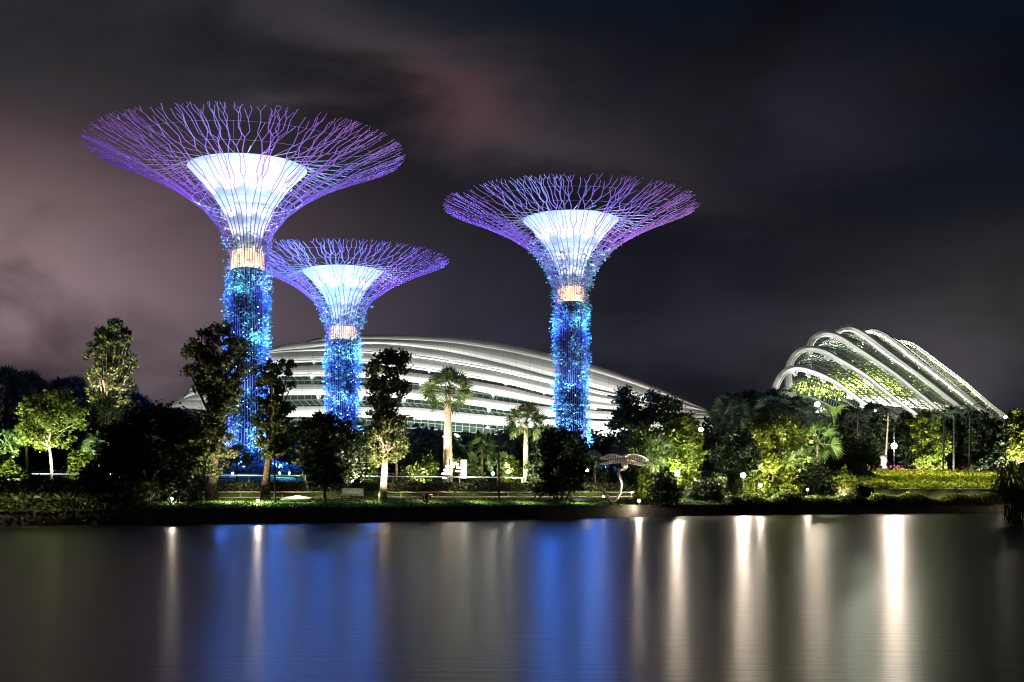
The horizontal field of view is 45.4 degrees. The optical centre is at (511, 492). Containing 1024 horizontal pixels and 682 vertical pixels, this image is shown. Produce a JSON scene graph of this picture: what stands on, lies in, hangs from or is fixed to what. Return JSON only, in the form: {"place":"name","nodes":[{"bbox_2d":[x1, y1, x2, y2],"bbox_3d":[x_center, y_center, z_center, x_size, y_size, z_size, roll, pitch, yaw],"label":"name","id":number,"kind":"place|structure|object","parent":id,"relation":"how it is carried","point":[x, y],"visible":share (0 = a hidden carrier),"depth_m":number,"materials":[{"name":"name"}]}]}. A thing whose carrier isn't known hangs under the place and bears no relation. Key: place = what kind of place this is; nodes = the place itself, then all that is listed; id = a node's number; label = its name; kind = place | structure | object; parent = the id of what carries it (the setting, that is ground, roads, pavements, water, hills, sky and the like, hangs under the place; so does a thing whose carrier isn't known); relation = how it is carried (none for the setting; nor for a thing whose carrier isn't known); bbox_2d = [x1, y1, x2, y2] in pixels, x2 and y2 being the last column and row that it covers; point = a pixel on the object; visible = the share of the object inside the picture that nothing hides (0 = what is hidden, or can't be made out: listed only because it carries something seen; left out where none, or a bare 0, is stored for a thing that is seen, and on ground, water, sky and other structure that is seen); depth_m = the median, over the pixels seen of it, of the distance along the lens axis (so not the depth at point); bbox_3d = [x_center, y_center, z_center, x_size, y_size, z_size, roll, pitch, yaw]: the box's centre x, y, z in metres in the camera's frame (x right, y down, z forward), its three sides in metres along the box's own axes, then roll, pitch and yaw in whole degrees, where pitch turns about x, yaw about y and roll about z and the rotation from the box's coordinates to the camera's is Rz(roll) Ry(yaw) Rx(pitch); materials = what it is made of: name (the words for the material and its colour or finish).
{"place":"outdoors","nodes":[
{"label":"outdoors","id":0,"kind":"place"},
{"bbox_2d":[0,509,129,525],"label":"bank","id":1,"kind":"structure","parent":0,"point":[61,520],"depth_m":81.69,"materials":[{"name":"soil"}]},
{"bbox_2d":[0,478,166,523],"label":"bank plants","id":2,"kind":"object","parent":1,"relation":"on","point":[84,494],"visible":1,"depth_m":84.25,"materials":[{"name":"green plant"}]},
{"bbox_2d":[263,421,275,502],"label":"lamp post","id":3,"kind":"object","parent":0,"point":[274,500],"visible":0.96,"depth_m":92.94,"materials":[{"name":"black metal"}]},
{"bbox_2d":[0,471,1021,514],"bbox_3d":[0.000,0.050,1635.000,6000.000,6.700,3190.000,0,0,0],"label":"ground","id":4,"kind":"structure","parent":0,"point":[292,478],"depth_m":106.90,"materials":[{"name":"green plant"}]},
{"bbox_2d":[0,458,22,481],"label":"shrub","id":5,"kind":"object","parent":4,"relation":"on","point":[10,470],"visible":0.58,"depth_m":95.56,"materials":[{"name":"green plant"}]},
{"bbox_2d":[0,428,22,456],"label":"fan palm","id":6,"kind":"object","parent":4,"relation":"on","point":[8,435],"visible":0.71,"depth_m":107.92,"materials":[{"name":"green plant"}]},
{"bbox_2d":[0,364,37,450],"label":"fan palm","id":7,"kind":"object","parent":4,"relation":"on","point":[10,376],"visible":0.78,"depth_m":139.75,"materials":[{"name":"green plant"}]},
{"bbox_2d":[7,368,51,469],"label":"fan palm","id":8,"kind":"object","parent":4,"relation":"on","point":[37,380],"visible":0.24,"depth_m":145.55,"materials":[{"name":"green plant"}]},
{"bbox_2d":[14,387,91,479],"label":"broadleaf tree","id":9,"kind":"object","parent":4,"relation":"on","point":[34,423],"visible":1,"depth_m":103.06,"materials":[{"name":"green plant"}]},
{"bbox_2d":[43,374,90,436],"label":"fan palm","id":10,"kind":"object","parent":4,"relation":"on","point":[63,383],"visible":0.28,"depth_m":149.16,"materials":[{"name":"green plant"}]},
{"bbox_2d":[62,444,93,481],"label":"shrub","id":11,"kind":"object","parent":4,"relation":"on","point":[78,456],"visible":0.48,"depth_m":107.49,"materials":[{"name":"green plant"}]},
{"bbox_2d":[67,386,97,438],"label":"fan palm","id":12,"kind":"object","parent":4,"relation":"on","point":[81,393],"visible":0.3,"depth_m":144.42,"materials":[{"name":"green plant"}]},
{"bbox_2d":[82,430,108,465],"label":"fan palm","id":13,"kind":"object","parent":4,"relation":"on","point":[88,450],"visible":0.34,"depth_m":103.50,"materials":[{"name":"green plant"}]},
{"bbox_2d":[82,318,139,473],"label":"broadleaf tree","id":14,"kind":"object","parent":4,"relation":"on","point":[110,347],"visible":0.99,"depth_m":121.35,"materials":[{"name":"green plant"}]},
{"bbox_2d":[92,423,137,488],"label":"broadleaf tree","id":15,"kind":"object","parent":4,"relation":"on","point":[101,451],"visible":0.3,"depth_m":98.38,"materials":[{"name":"green plant"}]},
{"bbox_2d":[121,391,152,417],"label":"fan palm","id":16,"kind":"object","parent":4,"relation":"on","point":[137,397],"visible":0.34,"depth_m":149.25,"materials":[{"name":"green plant"}]},
{"bbox_2d":[124,468,164,500],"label":"shrub","id":17,"kind":"object","parent":4,"relation":"on","point":[144,475],"visible":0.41,"depth_m":91.39,"materials":[{"name":"green plant"}]},
{"bbox_2d":[102,399,222,494],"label":"broadleaf tree","id":18,"kind":"object","parent":4,"relation":"on","point":[162,451],"visible":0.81,"depth_m":95.58,"materials":[{"name":"green plant"}]},
{"bbox_2d":[153,476,205,501],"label":"shrub","id":19,"kind":"object","parent":4,"relation":"on","point":[181,489],"visible":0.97,"depth_m":91.16,"materials":[{"name":"green plant"}]},
{"bbox_2d":[176,320,262,499],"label":"broadleaf tree","id":20,"kind":"object","parent":4,"relation":"on","point":[222,393],"visible":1,"depth_m":94.46,"materials":[{"name":"green plant"}]},
{"bbox_2d":[223,442,252,481],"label":"fan palm","id":21,"kind":"object","parent":4,"relation":"on","point":[246,456],"visible":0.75,"depth_m":117.92,"materials":[{"name":"green plant"}]},
{"bbox_2d":[80,101,405,470],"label":"supertree","id":22,"kind":"object","parent":4,"relation":"on","point":[248,191],"visible":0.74,"depth_m":144.66,"materials":[{"name":"purple metal"}]},
{"bbox_2d":[218,460,300,471],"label":"foot planting","id":23,"kind":"object","parent":4,"relation":"on","point":[280,466],"visible":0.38,"depth_m":142.93,"materials":[{"name":"green plant"}]},
{"bbox_2d":[248,358,297,499],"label":"broadleaf tree","id":24,"kind":"object","parent":4,"relation":"on","point":[276,408],"visible":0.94,"depth_m":95.69,"materials":[{"name":"green plant"}]},
{"bbox_2d":[0,422,599,483],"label":"undergrowth","id":25,"kind":"object","parent":4,"relation":"on","point":[42,460],"visible":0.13,"depth_m":134.67,"materials":[{"name":"green plant"}]},
{"bbox_2d":[286,409,370,501],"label":"broadleaf tree","id":26,"kind":"object","parent":4,"relation":"on","point":[325,466],"visible":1,"depth_m":94.12,"materials":[{"name":"green plant"}]},
{"bbox_2d":[22,470,673,481],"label":"guard rail","id":27,"kind":"object","parent":4,"relation":"on","point":[227,478],"visible":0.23,"depth_m":118.38,"materials":[{"name":"metal"}]},
{"bbox_2d":[20,473,677,482],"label":"guard rail","id":28,"kind":"object","parent":4,"relation":"on","point":[459,477],"visible":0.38,"depth_m":115.15,"materials":[{"name":"metal"}]},
{"bbox_2d":[335,428,370,498],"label":"broadleaf tree","id":29,"kind":"object","parent":4,"relation":"on","point":[358,480],"visible":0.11,"depth_m":101.62,"materials":[{"name":"green plant"}]},
{"bbox_2d":[262,238,449,446],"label":"supertree","id":30,"kind":"object","parent":4,"relation":"on","point":[342,289],"visible":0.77,"depth_m":156.11,"materials":[{"name":"purple metal"}]},
{"bbox_2d":[360,452,380,482],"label":"shrub","id":31,"kind":"object","parent":4,"relation":"on","point":[373,470],"visible":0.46,"depth_m":125.36,"materials":[{"name":"green plant"}]},
{"bbox_2d":[355,347,415,502],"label":"broadleaf tree","id":32,"kind":"object","parent":4,"relation":"on","point":[385,416],"visible":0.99,"depth_m":96.48,"materials":[{"name":"green plant"}]},
{"bbox_2d":[2,479,770,491],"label":"hedge","id":33,"kind":"object","parent":4,"relation":"on","point":[611,487],"visible":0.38,"depth_m":110.81,"materials":[{"name":"green plant"}]},
{"bbox_2d":[399,462,432,482],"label":"shrub","id":34,"kind":"object","parent":4,"relation":"on","point":[415,469],"visible":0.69,"depth_m":125.38,"materials":[{"name":"green plant"}]},
{"bbox_2d":[124,504,725,523],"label":"retaining wall","id":35,"kind":"structure","parent":4,"relation":"on","point":[206,516],"depth_m":93.57,"materials":[{"name":"concrete"}]},
{"bbox_2d":[412,450,440,482],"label":"shrub","id":36,"kind":"object","parent":4,"relation":"on","point":[429,462],"visible":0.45,"depth_m":127.51,"materials":[{"name":"green plant"}]},
{"bbox_2d":[134,497,723,510],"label":"grass","id":37,"kind":"structure","parent":4,"relation":"on","point":[351,500],"depth_m":97.45,"materials":[{"name":"green plant"}]},
{"bbox_2d":[170,334,712,443],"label":"conservatory","id":38,"kind":"object","parent":4,"relation":"on","point":[497,395],"visible":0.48,"depth_m":284.14,"materials":[{"name":"grey"}]},
{"bbox_2d":[202,492,681,498],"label":"rail fence","id":39,"kind":"object","parent":4,"relation":"on","point":[473,496],"visible":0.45,"depth_m":106.34,"materials":[{"name":"grey metal"}]},
{"bbox_2d":[417,365,475,482],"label":"fan palm","id":40,"kind":"object","parent":4,"relation":"on","point":[448,376],"visible":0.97,"depth_m":121.59,"materials":[{"name":"green plant"}]},
{"bbox_2d":[442,459,466,482],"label":"sign board","id":41,"kind":"object","parent":4,"relation":"on","point":[464,468],"visible":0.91,"depth_m":118.88,"materials":[{"name":"white paint"}]},
{"bbox_2d":[203,482,740,490],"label":"roadside wall","id":42,"kind":"structure","parent":4,"relation":"on","point":[371,487],"depth_m":108.82,"materials":[{"name":"concrete"}]},
{"bbox_2d":[462,458,487,482],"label":"shrub","id":43,"kind":"object","parent":4,"relation":"on","point":[473,470],"visible":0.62,"depth_m":127.46,"materials":[{"name":"green plant"}]},
{"bbox_2d":[466,431,496,482],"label":"fan palm","id":44,"kind":"object","parent":4,"relation":"on","point":[476,439],"visible":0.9,"depth_m":127.75,"materials":[{"name":"green plant"}]},
{"bbox_2d":[484,451,509,481],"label":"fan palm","id":45,"kind":"object","parent":4,"relation":"on","point":[495,456],"visible":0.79,"depth_m":123.89,"materials":[{"name":"green plant"}]},
{"bbox_2d":[500,453,522,483],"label":"shrub","id":46,"kind":"object","parent":4,"relation":"on","point":[515,470],"visible":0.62,"depth_m":127.42,"materials":[{"name":"green plant"}]},
{"bbox_2d":[0,408,1023,476],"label":"wood","id":47,"kind":"object","parent":4,"relation":"on","point":[603,447],"visible":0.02,"depth_m":200.06,"materials":[{"name":"green plant"}]},
{"bbox_2d":[501,400,548,482],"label":"fan palm","id":48,"kind":"object","parent":4,"relation":"on","point":[528,408],"visible":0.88,"depth_m":125.69,"materials":[{"name":"green plant"}]},
{"bbox_2d":[524,445,546,500],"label":"broadleaf tree","id":49,"kind":"object","parent":4,"relation":"on","point":[537,480],"visible":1,"depth_m":105.84,"materials":[{"name":"green plant"}]},
{"bbox_2d":[524,424,595,500],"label":"broadleaf tree","id":50,"kind":"object","parent":4,"relation":"on","point":[564,454],"visible":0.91,"depth_m":107.58,"materials":[{"name":"green plant"}]},
{"bbox_2d":[442,173,700,447],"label":"supertree","id":51,"kind":"object","parent":4,"relation":"on","point":[571,239],"visible":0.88,"depth_m":155.12,"materials":[{"name":"purple metal"}]},
{"bbox_2d":[585,450,603,482],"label":"broadleaf tree","id":52,"kind":"object","parent":4,"relation":"on","point":[596,453],"visible":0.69,"depth_m":125.88,"materials":[{"name":"green plant"}]},
{"bbox_2d":[596,456,618,483],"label":"shrub","id":53,"kind":"object","parent":4,"relation":"on","point":[605,475],"visible":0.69,"depth_m":129.43,"materials":[{"name":"green plant"}]},
{"bbox_2d":[600,447,648,501],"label":"sculpture","id":54,"kind":"object","parent":4,"relation":"on","point":[624,458],"visible":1,"depth_m":110.39,"materials":[{"name":"grey metal"}]},
{"bbox_2d":[604,384,656,437],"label":"broadleaf tree","id":55,"kind":"object","parent":4,"relation":"on","point":[626,411],"visible":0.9,"depth_m":148.89,"materials":[{"name":"green plant"}]},
{"bbox_2d":[621,453,640,490],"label":"shrub","id":56,"kind":"object","parent":4,"relation":"on","point":[629,475],"visible":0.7,"depth_m":127.33,"materials":[{"name":"green plant"}]},
{"bbox_2d":[608,421,676,477],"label":"broadleaf tree","id":57,"kind":"object","parent":4,"relation":"on","point":[637,437],"visible":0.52,"depth_m":130.96,"materials":[{"name":"green plant"}]},
{"bbox_2d":[633,465,653,499],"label":"shrub","id":58,"kind":"object","parent":4,"relation":"on","point":[645,478],"visible":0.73,"depth_m":115.50,"materials":[{"name":"green plant"}]},
{"bbox_2d":[638,449,664,483],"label":"broadleaf tree","id":59,"kind":"object","parent":4,"relation":"on","point":[653,452],"visible":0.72,"depth_m":121.89,"materials":[{"name":"green plant"}]},
{"bbox_2d":[644,434,676,475],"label":"broadleaf tree","id":60,"kind":"object","parent":4,"relation":"on","point":[659,439],"visible":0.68,"depth_m":125.62,"materials":[{"name":"green plant"}]},
{"bbox_2d":[646,466,684,507],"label":"shrub","id":61,"kind":"object","parent":4,"relation":"on","point":[664,491],"visible":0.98,"depth_m":111.31,"materials":[{"name":"green plant"}]},
{"bbox_2d":[636,388,700,473],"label":"broadleaf tree","id":62,"kind":"object","parent":4,"relation":"on","point":[663,414],"visible":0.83,"depth_m":151.35,"materials":[{"name":"green plant"}]},
{"bbox_2d":[657,415,709,483],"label":"broadleaf tree","id":63,"kind":"object","parent":4,"relation":"on","point":[687,444],"visible":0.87,"depth_m":129.91,"materials":[{"name":"green plant"}]},
{"bbox_2d":[677,469,701,491],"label":"shrub","id":64,"kind":"object","parent":4,"relation":"on","point":[686,480],"visible":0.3,"depth_m":127.54,"materials":[{"name":"green plant"}]},
{"bbox_2d":[680,479,732,500],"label":"shrub","id":65,"kind":"object","parent":4,"relation":"on","point":[698,489],"visible":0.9,"depth_m":120.68,"materials":[{"name":"green plant"}]},
{"bbox_2d":[706,390,756,483],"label":"fan palm","id":66,"kind":"object","parent":4,"relation":"on","point":[717,413],"visible":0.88,"depth_m":151.10,"materials":[{"name":"green plant"}]},
{"bbox_2d":[705,426,765,492],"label":"broadleaf tree","id":67,"kind":"object","parent":4,"relation":"on","point":[738,446],"visible":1,"depth_m":132.87,"materials":[{"name":"green plant"}]},
{"bbox_2d":[723,388,775,475],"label":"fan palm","id":68,"kind":"object","parent":4,"relation":"on","point":[749,394],"visible":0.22,"depth_m":153.79,"materials":[{"name":"green plant"}]},
{"bbox_2d":[738,470,773,497],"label":"shrub","id":69,"kind":"object","parent":4,"relation":"on","point":[753,482],"visible":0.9,"depth_m":129.23,"materials":[{"name":"green plant"}]},
{"bbox_2d":[746,387,799,482],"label":"fan palm","id":70,"kind":"object","parent":4,"relation":"on","point":[778,400],"visible":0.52,"depth_m":150.96,"materials":[{"name":"green plant"}]},
{"bbox_2d":[741,411,815,482],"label":"broadleaf tree","id":71,"kind":"object","parent":4,"relation":"on","point":[767,426],"visible":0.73,"depth_m":137.46,"materials":[{"name":"green plant"}]},
{"bbox_2d":[769,462,805,496],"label":"shrub","id":72,"kind":"object","parent":4,"relation":"on","point":[787,481],"visible":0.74,"depth_m":131.38,"materials":[{"name":"green plant"}]},
{"bbox_2d":[777,393,822,482],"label":"fan palm","id":73,"kind":"object","parent":4,"relation":"on","point":[806,405],"visible":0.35,"depth_m":154.86,"materials":[{"name":"green plant"}]},
{"bbox_2d":[781,443,818,487],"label":"broadleaf tree","id":74,"kind":"object","parent":4,"relation":"on","point":[799,448],"visible":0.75,"depth_m":135.73,"materials":[{"name":"green plant"}]},
{"bbox_2d":[719,489,887,508],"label":"hedge","id":75,"kind":"object","parent":4,"relation":"on","point":[780,498],"visible":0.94,"depth_m":122.25,"materials":[{"name":"green plant"}]},
{"bbox_2d":[799,457,838,496],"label":"shrub","id":76,"kind":"object","parent":4,"relation":"on","point":[818,474],"visible":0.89,"depth_m":133.21,"materials":[{"name":"green plant"}]},
{"bbox_2d":[796,417,843,465],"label":"fan palm","id":77,"kind":"object","parent":4,"relation":"on","point":[831,431],"visible":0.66,"depth_m":140.26,"materials":[{"name":"green plant"}]},
{"bbox_2d":[800,406,841,485],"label":"fan palm","id":78,"kind":"object","parent":4,"relation":"on","point":[827,416],"visible":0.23,"depth_m":159.22,"materials":[{"name":"green plant"}]},
{"bbox_2d":[815,404,850,460],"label":"banana plant","id":79,"kind":"object","parent":4,"relation":"on","point":[833,411],"visible":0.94,"depth_m":151.81,"materials":[{"name":"green plant"}]},
{"bbox_2d":[830,464,863,496],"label":"shrub","id":80,"kind":"object","parent":4,"relation":"on","point":[848,477],"visible":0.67,"depth_m":139.29,"materials":[{"name":"green plant"}]},
{"bbox_2d":[821,432,882,484],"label":"broadleaf tree","id":81,"kind":"object","parent":4,"relation":"on","point":[850,458],"visible":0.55,"depth_m":148.69,"materials":[{"name":"green plant"}]},
{"bbox_2d":[836,406,872,468],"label":"columnar tree","id":82,"kind":"object","parent":4,"relation":"on","point":[851,428],"visible":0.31,"depth_m":177.01,"materials":[{"name":"green plant"}]},
{"bbox_2d":[852,461,875,496],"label":"shrub","id":83,"kind":"object","parent":4,"relation":"on","point":[864,490],"visible":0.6,"depth_m":143.30,"materials":[{"name":"green plant"}]},
{"bbox_2d":[862,402,895,470],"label":"columnar tree","id":84,"kind":"object","parent":4,"relation":"on","point":[878,433],"visible":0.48,"depth_m":180.65,"materials":[{"name":"green plant"}]},
{"bbox_2d":[772,325,1004,423],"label":"conservatory","id":85,"kind":"object","parent":4,"relation":"on","point":[873,379],"visible":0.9,"depth_m":374.59,"materials":[{"name":"white paint"}]},
{"bbox_2d":[873,407,904,458],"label":"feather palm","id":86,"kind":"object","parent":4,"relation":"on","point":[887,413],"visible":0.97,"depth_m":171.90,"materials":[{"name":"green plant"}]},
{"bbox_2d":[785,502,1019,513],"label":"retaining wall","id":87,"kind":"structure","parent":4,"relation":"on","point":[927,507],"depth_m":128.32,"materials":[{"name":"concrete"}]},
{"bbox_2d":[890,411,915,469],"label":"columnar tree","id":88,"kind":"object","parent":4,"relation":"on","point":[904,440],"visible":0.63,"depth_m":182.98,"materials":[{"name":"green plant"}]},
{"bbox_2d":[905,409,952,470],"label":"columnar tree","id":89,"kind":"object","parent":4,"relation":"on","point":[926,449],"visible":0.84,"depth_m":178.78,"materials":[{"name":"green plant"}]},
{"bbox_2d":[870,491,1005,504],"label":"hedge","id":90,"kind":"object","parent":4,"relation":"on","point":[903,497],"visible":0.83,"depth_m":131.43,"materials":[{"name":"green plant"}]},
{"bbox_2d":[854,468,1023,488],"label":"hedge","id":91,"kind":"object","parent":4,"relation":"on","point":[906,478],"visible":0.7,"depth_m":147.28,"materials":[{"name":"plant"}]},
{"bbox_2d":[856,476,1023,498],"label":"terrace wall","id":92,"kind":"structure","parent":4,"relation":"on","point":[933,493],"depth_m":138.28,"materials":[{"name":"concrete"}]},
{"bbox_2d":[930,410,956,469],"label":"feather palm","id":93,"kind":"object","parent":4,"relation":"on","point":[941,414],"visible":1,"depth_m":175.90,"materials":[{"name":"green plant"}]},
{"bbox_2d":[939,406,967,470],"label":"columnar tree","id":94,"kind":"object","parent":4,"relation":"on","point":[959,456],"visible":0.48,"depth_m":184.93,"materials":[{"name":"green plant"}]},
{"bbox_2d":[955,403,987,468],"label":"feather palm","id":95,"kind":"object","parent":4,"relation":"on","point":[969,410],"visible":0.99,"depth_m":175.89,"materials":[{"name":"green plant"}]},
{"bbox_2d":[956,410,998,470],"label":"columnar tree","id":96,"kind":"object","parent":4,"relation":"on","point":[982,428],"visible":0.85,"depth_m":180.84,"materials":[{"name":"green plant"}]},
{"bbox_2d":[988,417,1009,469],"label":"columnar tree","id":97,"kind":"object","parent":4,"relation":"on","point":[997,435],"visible":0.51,"depth_m":186.91,"materials":[{"name":"green plant"}]},
{"bbox_2d":[1001,408,1023,464],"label":"broadleaf tree","id":98,"kind":"object","parent":4,"relation":"on","point":[1015,421],"visible":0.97,"depth_m":188.64,"materials":[{"name":"green plant"}]},
{"bbox_2d":[0,512,1023,681],"bbox_3d":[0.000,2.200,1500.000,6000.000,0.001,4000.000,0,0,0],"label":"water","id":99,"kind":"structure","parent":0,"point":[907,597],"depth_m":24.89,"materials":[{"name":"black liquid"}]},
{"bbox_2d":[981,460,1023,523],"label":"reeds","id":100,"kind":"object","parent":99,"relation":"in","point":[1012,489],"visible":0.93,"depth_m":84.82,"materials":[{"name":"green plant"}]},
{"bbox_2d":[0,0,1023,476],"label":"sky","id":101,"kind":"structure","parent":0,"point":[858,163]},
{"bbox_2d":[722,504,794,514],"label":"bank","id":102,"kind":"structure","parent":0,"point":[759,511],"depth_m":119.17,"materials":[{"name":"soil"}]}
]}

